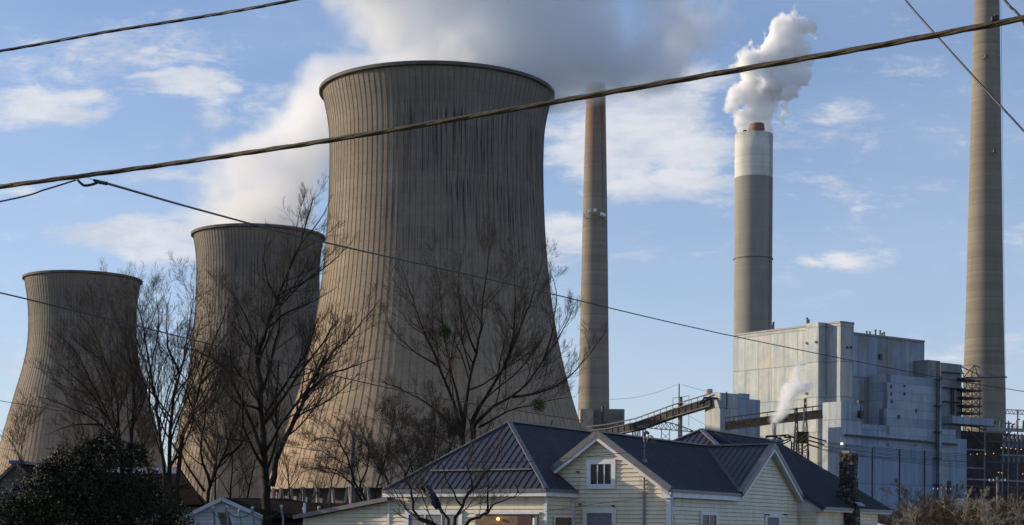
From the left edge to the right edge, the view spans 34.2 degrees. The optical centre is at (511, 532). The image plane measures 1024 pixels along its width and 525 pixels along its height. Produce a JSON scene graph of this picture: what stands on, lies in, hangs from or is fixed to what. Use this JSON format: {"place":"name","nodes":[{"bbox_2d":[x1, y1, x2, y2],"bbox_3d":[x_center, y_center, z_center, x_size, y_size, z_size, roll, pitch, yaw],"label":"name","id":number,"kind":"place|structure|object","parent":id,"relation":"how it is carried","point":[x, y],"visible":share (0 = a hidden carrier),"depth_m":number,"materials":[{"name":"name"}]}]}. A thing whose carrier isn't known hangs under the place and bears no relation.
{"place":"outdoors","nodes":[
{"label":"outdoors","id":0,"kind":"place"},
{"bbox_2d":[0,460,85,524],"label":"barn","id":1,"kind":"structure","parent":0,"point":[5,483],"depth_m":112.28,"materials":[{"name":"grey wood"}]},
{"bbox_2d":[0,0,298,51],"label":"overhead cable","id":2,"kind":"object","parent":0,"point":[152,24],"visible":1,"depth_m":14.76,"materials":[{"name":"black rubber"}]},
{"bbox_2d":[211,505,320,524],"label":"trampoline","id":3,"kind":"object","parent":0,"point":[224,519],"visible":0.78,"depth_m":82.00,"materials":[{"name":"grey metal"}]},
{"bbox_2d":[230,498,348,524],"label":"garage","id":4,"kind":"structure","parent":0,"point":[291,508],"depth_m":97.39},
{"bbox_2d":[0,292,583,420],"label":"overhead wire","id":5,"kind":"object","parent":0,"point":[256,355],"visible":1,"depth_m":32.63,"materials":[{"name":"black metal"}]},
{"bbox_2d":[0,15,1023,188],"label":"overhead cable","id":6,"kind":"object","parent":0,"point":[944,33],"visible":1,"depth_m":12.33,"materials":[{"name":"black rubber"}]},
{"bbox_2d":[991,14,998,20],"bbox_3d":[3.105,-3.314,10.700,0.044,0.044,0.031,0,0,0],"label":"cable clamp","id":7,"kind":"object","parent":6,"relation":"on","point":[995,17],"visible":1,"depth_m":10.69,"materials":[{"name":"metal"}]},
{"bbox_2d":[0,0,1023,464],"label":"sky","id":8,"kind":"structure","parent":0,"point":[871,148],"materials":[{"name":"blue"}]},
{"bbox_2d":[76,178,1023,391],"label":"service drop wire","id":9,"kind":"object","parent":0,"point":[96,181],"visible":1,"depth_m":23.98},
{"bbox_2d":[725,405,822,429],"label":"conveyor gallery","id":10,"kind":"object","parent":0,"point":[767,420],"visible":0.97,"depth_m":744.08,"materials":[{"name":"metal"}]},
{"bbox_2d":[904,0,1023,132],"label":"overhead wire","id":11,"kind":"object","parent":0,"point":[968,70],"visible":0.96,"depth_m":12.86,"materials":[{"name":"black metal"}]},
{"bbox_2d":[1003,0,1023,24],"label":"overhead wire","id":12,"kind":"object","parent":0,"point":[1012,8],"visible":0.84,"depth_m":11.42,"materials":[{"name":"grey metal"}]},
{"label":"ground","id":13,"kind":"structure","parent":0,"visible":0},
{"bbox_2d":[0,389,48,522],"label":"bare tree","id":14,"kind":"object","parent":13,"relation":"on","point":[21,441],"visible":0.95,"depth_m":109.13,"materials":[{"name":"brown plant"}]},
{"bbox_2d":[0,270,166,497],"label":"cooling tower","id":15,"kind":"structure","parent":13,"relation":"on","point":[45,286],"depth_m":820.71,"materials":[{"name":"concrete"}]},
{"bbox_2d":[49,351,128,470],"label":"bare tree","id":16,"kind":"object","parent":13,"relation":"on","point":[76,431],"visible":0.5,"depth_m":111.26,"materials":[{"name":"brown plant"}]},
{"bbox_2d":[23,258,168,523],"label":"bare tree","id":17,"kind":"object","parent":13,"relation":"on","point":[95,393],"visible":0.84,"depth_m":97.83,"materials":[{"name":"brown plant"}]},
{"bbox_2d":[0,427,200,524],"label":"ivy mound","id":18,"kind":"object","parent":13,"relation":"on","point":[131,491],"visible":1,"depth_m":81.95,"materials":[{"name":"green plant"}]},
{"bbox_2d":[121,393,166,483],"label":"bare tree","id":19,"kind":"object","parent":13,"relation":"on","point":[146,443],"visible":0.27,"depth_m":102.39,"materials":[{"name":"brown plant"}]},
{"bbox_2d":[90,467,204,524],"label":"long barn","id":20,"kind":"structure","parent":13,"relation":"on","point":[192,499],"depth_m":102.61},
{"bbox_2d":[107,251,254,524],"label":"bare tree","id":21,"kind":"object","parent":13,"relation":"on","point":[172,401],"visible":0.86,"depth_m":94.92,"materials":[{"name":"brown plant"}]},
{"bbox_2d":[153,342,240,499],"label":"bare tree","id":22,"kind":"object","parent":13,"relation":"on","point":[214,457],"visible":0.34,"depth_m":112.06,"materials":[{"name":"brown plant"}]},
{"bbox_2d":[158,356,282,504],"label":"bare tree","id":23,"kind":"object","parent":13,"relation":"on","point":[224,455],"visible":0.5,"depth_m":100.96,"materials":[{"name":"brown plant"}]},
{"bbox_2d":[189,385,260,497],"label":"bare tree","id":24,"kind":"object","parent":13,"relation":"on","point":[212,453],"visible":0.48,"depth_m":104.55,"materials":[{"name":"brown plant"}]},
{"bbox_2d":[184,497,275,524],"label":"shed","id":25,"kind":"structure","parent":13,"relation":"on","point":[204,514],"depth_m":92.28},
{"bbox_2d":[172,223,324,502],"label":"cooling tower","id":26,"kind":"structure","parent":13,"relation":"on","point":[236,249],"depth_m":699.32,"materials":[{"name":"concrete"}]},
{"bbox_2d":[221,396,290,497],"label":"bare tree","id":27,"kind":"object","parent":13,"relation":"on","point":[241,460],"visible":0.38,"depth_m":103.69,"materials":[{"name":"brown plant"}]},
{"bbox_2d":[168,175,389,524],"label":"bare tree","id":28,"kind":"object","parent":13,"relation":"on","point":[263,449],"visible":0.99,"depth_m":91.94,"materials":[{"name":"brown plant"}]},
{"bbox_2d":[269,428,328,501],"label":"bare tree","id":29,"kind":"object","parent":13,"relation":"on","point":[285,463],"visible":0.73,"depth_m":103.42,"materials":[{"name":"brown plant"}]},
{"bbox_2d":[350,430,354,503],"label":"utility pole","id":30,"kind":"object","parent":13,"relation":"on","point":[352,495],"visible":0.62,"depth_m":119.86,"materials":[{"name":"brown wood"}]},
{"bbox_2d":[278,383,440,507],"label":"bare tree","id":31,"kind":"object","parent":13,"relation":"on","point":[320,466],"visible":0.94,"depth_m":86.06,"materials":[{"name":"brown plant"}]},
{"bbox_2d":[349,378,473,486],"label":"bare tree","id":32,"kind":"object","parent":13,"relation":"on","point":[444,417],"visible":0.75,"depth_m":98.42,"materials":[{"name":"brown plant"}]},
{"bbox_2d":[261,60,581,503],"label":"cooling tower","id":33,"kind":"structure","parent":13,"relation":"on","point":[407,192],"depth_m":523.70,"materials":[{"name":"concrete"}]},
{"bbox_2d":[369,417,528,524],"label":"bare tree","id":34,"kind":"object","parent":13,"relation":"on","point":[458,513],"visible":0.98,"depth_m":55.93,"materials":[{"name":"brown plant"}]},
{"bbox_2d":[423,485,441,513],"bbox_3d":[-2.656,-1.114,55.598,0.647,1.026,0.244,0,0,0],"label":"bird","id":35,"kind":"object","parent":34,"relation":"hanging from","point":[433,499],"visible":1,"depth_m":55.57,"materials":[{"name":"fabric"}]},
{"bbox_2d":[370,212,607,457],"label":"bare tree","id":36,"kind":"object","parent":13,"relation":"on","point":[510,356],"visible":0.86,"depth_m":108.06,"materials":[{"name":"brown plant"}]},
{"bbox_2d":[438,325,451,337],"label":"mistletoe","id":37,"kind":"object","parent":36,"relation":"attached to","point":[445,332],"visible":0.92,"depth_m":107.38,"materials":[{"name":"green plant"}]},
{"bbox_2d":[531,397,545,412],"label":"mistletoe","id":38,"kind":"object","parent":36,"relation":"attached to","point":[538,403],"visible":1,"depth_m":107.41,"materials":[{"name":"green plant"}]},
{"bbox_2d":[293,420,892,524],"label":"house","id":39,"kind":"structure","parent":13,"relation":"on","point":[701,476],"depth_m":78.64,"materials":[{"name":"beige"}]},
{"bbox_2d":[3,401,629,462],"bbox_3d":[-8.252,-3.884,63.114,35.136,1.660,2.563,0,0,-44],"label":"overhead wire","id":40,"kind":"object","parent":39,"relation":"attached to","point":[297,447],"visible":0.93,"depth_m":63.98,"materials":[{"name":"black metal"}]},
{"bbox_2d":[405,510,462,524],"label":"window","id":41,"kind":"structure","parent":39,"relation":"in","point":[438,518],"depth_m":77.65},
{"bbox_2d":[517,515,531,524],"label":"door","id":42,"kind":"structure","parent":39,"relation":"in","point":[521,519],"depth_m":75.32,"materials":[{"name":"red paint"}]},
{"bbox_2d":[544,496,645,511],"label":"house wire","id":43,"kind":"object","parent":39,"relation":"attached to","point":[592,504],"visible":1,"depth_m":74.00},
{"bbox_2d":[583,509,615,524],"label":"window","id":44,"kind":"structure","parent":39,"relation":"in","point":[590,516],"depth_m":76.61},
{"bbox_2d":[586,459,615,488],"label":"window","id":45,"kind":"structure","parent":39,"relation":"in","point":[600,473],"depth_m":76.56,"materials":[{"name":"white glass"}]},
{"bbox_2d":[641,431,654,462],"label":"service mast","id":46,"kind":"object","parent":39,"relation":"on","point":[643,443],"visible":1,"depth_m":76.39,"materials":[{"name":"grey metal"}]},
{"bbox_2d":[700,511,717,524],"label":"window","id":47,"kind":"structure","parent":39,"relation":"in","point":[706,518],"depth_m":79.03,"materials":[{"name":"white glass"}]},
{"bbox_2d":[765,513,780,524],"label":"window","id":48,"kind":"structure","parent":39,"relation":"in","point":[774,519],"depth_m":86.67,"materials":[{"name":"white wood"}]},
{"bbox_2d":[578,82,608,417],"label":"chimney","id":49,"kind":"object","parent":13,"relation":"on","point":[593,392],"visible":0.73,"depth_m":1014.41,"materials":[{"name":"concrete"}]},
{"bbox_2d":[579,406,624,429],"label":"concrete building","id":50,"kind":"structure","parent":13,"relation":"on","point":[591,417],"depth_m":985.00,"materials":[{"name":"concrete"}]},
{"bbox_2d":[586,393,711,436],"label":"conveyor gallery","id":51,"kind":"object","parent":13,"relation":"on","point":[674,413],"visible":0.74,"depth_m":796.61,"materials":[{"name":"metal"}]},
{"bbox_2d":[637,422,693,439],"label":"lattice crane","id":52,"kind":"object","parent":13,"relation":"on","point":[676,429],"visible":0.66,"depth_m":799.83,"materials":[{"name":"grey metal"}]},
{"bbox_2d":[675,384,684,437],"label":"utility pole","id":53,"kind":"object","parent":13,"relation":"on","point":[680,399],"visible":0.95,"depth_m":789.09,"materials":[{"name":"metal"}]},
{"bbox_2d":[705,389,759,436],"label":"transfer house","id":54,"kind":"structure","parent":13,"relation":"on","point":[721,408],"depth_m":775.75,"materials":[{"name":"metal"}]},
{"bbox_2d":[625,384,715,420],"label":"distant wire","id":55,"kind":"object","parent":54,"relation":"attached to","point":[669,387],"visible":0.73,"depth_m":799.95,"materials":[{"name":"grey metal"}]},
{"bbox_2d":[699,396,716,404],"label":"head frame","id":56,"kind":"object","parent":54,"relation":"attached to","point":[706,399],"visible":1,"depth_m":771.65,"materials":[{"name":"metal"}]},
{"bbox_2d":[733,122,772,393],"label":"chimney","id":57,"kind":"object","parent":13,"relation":"on","point":[753,213],"visible":0.66,"depth_m":1129.80,"materials":[{"name":"white concrete"}]},
{"bbox_2d":[765,423,793,443],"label":"vent house","id":58,"kind":"structure","parent":13,"relation":"on","point":[773,432],"depth_m":720.00,"materials":[{"name":"metal"}]},
{"bbox_2d":[793,408,799,453],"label":"lattice pylon","id":59,"kind":"object","parent":13,"relation":"on","point":[795,427],"visible":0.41,"depth_m":649.54,"materials":[{"name":"metal"}]},
{"bbox_2d":[800,398,809,459],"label":"lattice pylon","id":60,"kind":"object","parent":13,"relation":"on","point":[804,414],"visible":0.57,"depth_m":639.54,"materials":[{"name":"metal"}]},
{"bbox_2d":[734,318,924,468],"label":"boiler house","id":61,"kind":"structure","parent":13,"relation":"on","point":[770,377],"depth_m":820.24,"materials":[{"name":"grey metal"}]},
{"bbox_2d":[836,450,864,524],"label":"stone chimney","id":62,"kind":"object","parent":13,"relation":"on","point":[848,492],"visible":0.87,"depth_m":94.19,"materials":[{"name":"stone"}]},
{"bbox_2d":[877,514,902,524],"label":"leafless shrub","id":63,"kind":"object","parent":13,"relation":"on","point":[880,520],"visible":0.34,"depth_m":171.43,"materials":[{"name":"brown plant"}]},
{"bbox_2d":[822,360,966,524],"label":"turbine annex","id":64,"kind":"object","parent":13,"relation":"on","point":[905,413],"visible":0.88,"depth_m":810.92,"materials":[{"name":"metal"}]},
{"bbox_2d":[877,498,912,524],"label":"leafless shrub","id":65,"kind":"object","parent":13,"relation":"on","point":[891,516],"visible":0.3,"depth_m":184.89,"materials":[{"name":"brown plant"}]},
{"bbox_2d":[766,432,1023,471],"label":"switchyard gantry","id":66,"kind":"object","parent":13,"relation":"on","point":[801,438],"visible":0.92,"depth_m":638.35,"materials":[{"name":"metal"}]},
{"bbox_2d":[878,507,929,524],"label":"leafless shrub","id":67,"kind":"object","parent":13,"relation":"on","point":[901,517],"visible":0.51,"depth_m":179.54,"materials":[{"name":"brown plant"}]},
{"bbox_2d":[885,498,937,524],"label":"young tree","id":68,"kind":"object","parent":13,"relation":"on","point":[905,515],"visible":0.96,"depth_m":168.54,"materials":[{"name":"brown plant"}]},
{"bbox_2d":[896,516,942,524],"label":"leafless shrub","id":69,"kind":"object","parent":13,"relation":"on","point":[922,522],"visible":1,"depth_m":165.56,"materials":[{"name":"brown plant"}]},
{"bbox_2d":[879,477,965,524],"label":"leafless shrub","id":70,"kind":"object","parent":13,"relation":"on","point":[914,502],"visible":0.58,"depth_m":195.48,"materials":[{"name":"brown plant"}]},
{"bbox_2d":[889,491,968,524],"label":"leafless shrub","id":71,"kind":"object","parent":13,"relation":"on","point":[927,517],"visible":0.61,"depth_m":179.36,"materials":[{"name":"brown plant"}]},
{"bbox_2d":[933,486,950,505],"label":"utility pole","id":72,"kind":"object","parent":13,"relation":"on","point":[941,492],"visible":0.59,"depth_m":229.93,"materials":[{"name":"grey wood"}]},
{"bbox_2d":[917,495,979,524],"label":"leafless shrub","id":73,"kind":"object","parent":13,"relation":"on","point":[939,510],"visible":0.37,"depth_m":182.08,"materials":[{"name":"brown plant"}]},
{"bbox_2d":[928,507,975,524],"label":"leafless shrub","id":74,"kind":"object","parent":13,"relation":"on","point":[956,517],"visible":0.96,"depth_m":164.26,"materials":[{"name":"brown plant"}]},
{"bbox_2d":[933,494,989,522],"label":"leafless shrub","id":75,"kind":"object","parent":13,"relation":"on","point":[958,505],"visible":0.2,"depth_m":194.55,"materials":[{"name":"brown plant"}]},
{"bbox_2d":[953,509,980,524],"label":"leafless shrub","id":76,"kind":"object","parent":13,"relation":"on","point":[973,516],"visible":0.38,"depth_m":174.30,"materials":[{"name":"brown plant"}]},
{"bbox_2d":[940,362,993,438],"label":"louvred block","id":77,"kind":"structure","parent":13,"relation":"on","point":[952,419],"depth_m":873.62,"materials":[{"name":"metal"}]},
{"bbox_2d":[933,486,1009,524],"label":"young tree","id":78,"kind":"object","parent":13,"relation":"on","point":[967,507],"visible":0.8,"depth_m":164.62,"materials":[{"name":"brown plant"}]},
{"bbox_2d":[948,499,998,523],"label":"leafless shrub","id":79,"kind":"object","parent":13,"relation":"on","point":[974,513],"visible":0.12,"depth_m":189.89,"materials":[{"name":"brown plant"}]},
{"bbox_2d":[957,364,1006,515],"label":"steel frame tower","id":80,"kind":"structure","parent":13,"relation":"on","point":[964,379],"depth_m":880.29,"materials":[{"name":"grey metal"}]},
{"bbox_2d":[962,0,1005,433],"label":"chimney","id":81,"kind":"object","parent":13,"relation":"on","point":[984,326],"visible":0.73,"depth_m":991.82,"materials":[{"name":"concrete"}]},
{"bbox_2d":[961,408,1023,519],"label":"machinery building","id":82,"kind":"structure","parent":13,"relation":"on","point":[1008,447],"depth_m":896.78,"materials":[{"name":"grey metal"}]},
{"bbox_2d":[962,494,1023,518],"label":"leafless shrub","id":83,"kind":"object","parent":13,"relation":"on","point":[992,503],"visible":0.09,"depth_m":182.19,"materials":[{"name":"brown plant"}]},
{"bbox_2d":[969,486,1023,524],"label":"young tree","id":84,"kind":"object","parent":13,"relation":"on","point":[1010,513],"visible":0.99,"depth_m":163.60,"materials":[{"name":"brown plant"}]},
{"bbox_2d":[969,489,1023,524],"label":"leafless shrub","id":85,"kind":"object","parent":13,"relation":"on","point":[998,493],"visible":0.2,"depth_m":175.85,"materials":[{"name":"brown plant"}]},
{"bbox_2d":[989,477,1005,509],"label":"utility pole","id":86,"kind":"object","parent":13,"relation":"on","point":[997,481],"visible":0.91,"depth_m":189.92,"materials":[{"name":"grey wood"}]},
{"bbox_2d":[973,503,1023,524],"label":"leafless shrub","id":87,"kind":"object","parent":13,"relation":"on","point":[990,511],"visible":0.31,"depth_m":172.54,"materials":[{"name":"brown plant"}]},
{"bbox_2d":[993,478,1023,521],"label":"leafless shrub","id":88,"kind":"object","parent":13,"relation":"on","point":[1013,493],"visible":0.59,"depth_m":171.30,"materials":[{"name":"brown plant"}]},
{"bbox_2d":[998,506,1023,524],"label":"leafless shrub","id":89,"kind":"object","parent":13,"relation":"on","point":[1001,516],"visible":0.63,"depth_m":167.50,"materials":[{"name":"brown plant"}]},
{"bbox_3d":[-3.692,-3.060,14.250,0.036,0.036,0.025,0,0,0],"label":"cable clamp","id":90,"kind":"object","parent":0,"visible":0},
{"bbox_2d":[0,179,75,201],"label":"overhead wire","id":91,"kind":"object","parent":90,"relation":"attached to","point":[38,191],"visible":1,"depth_m":14.11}
]}

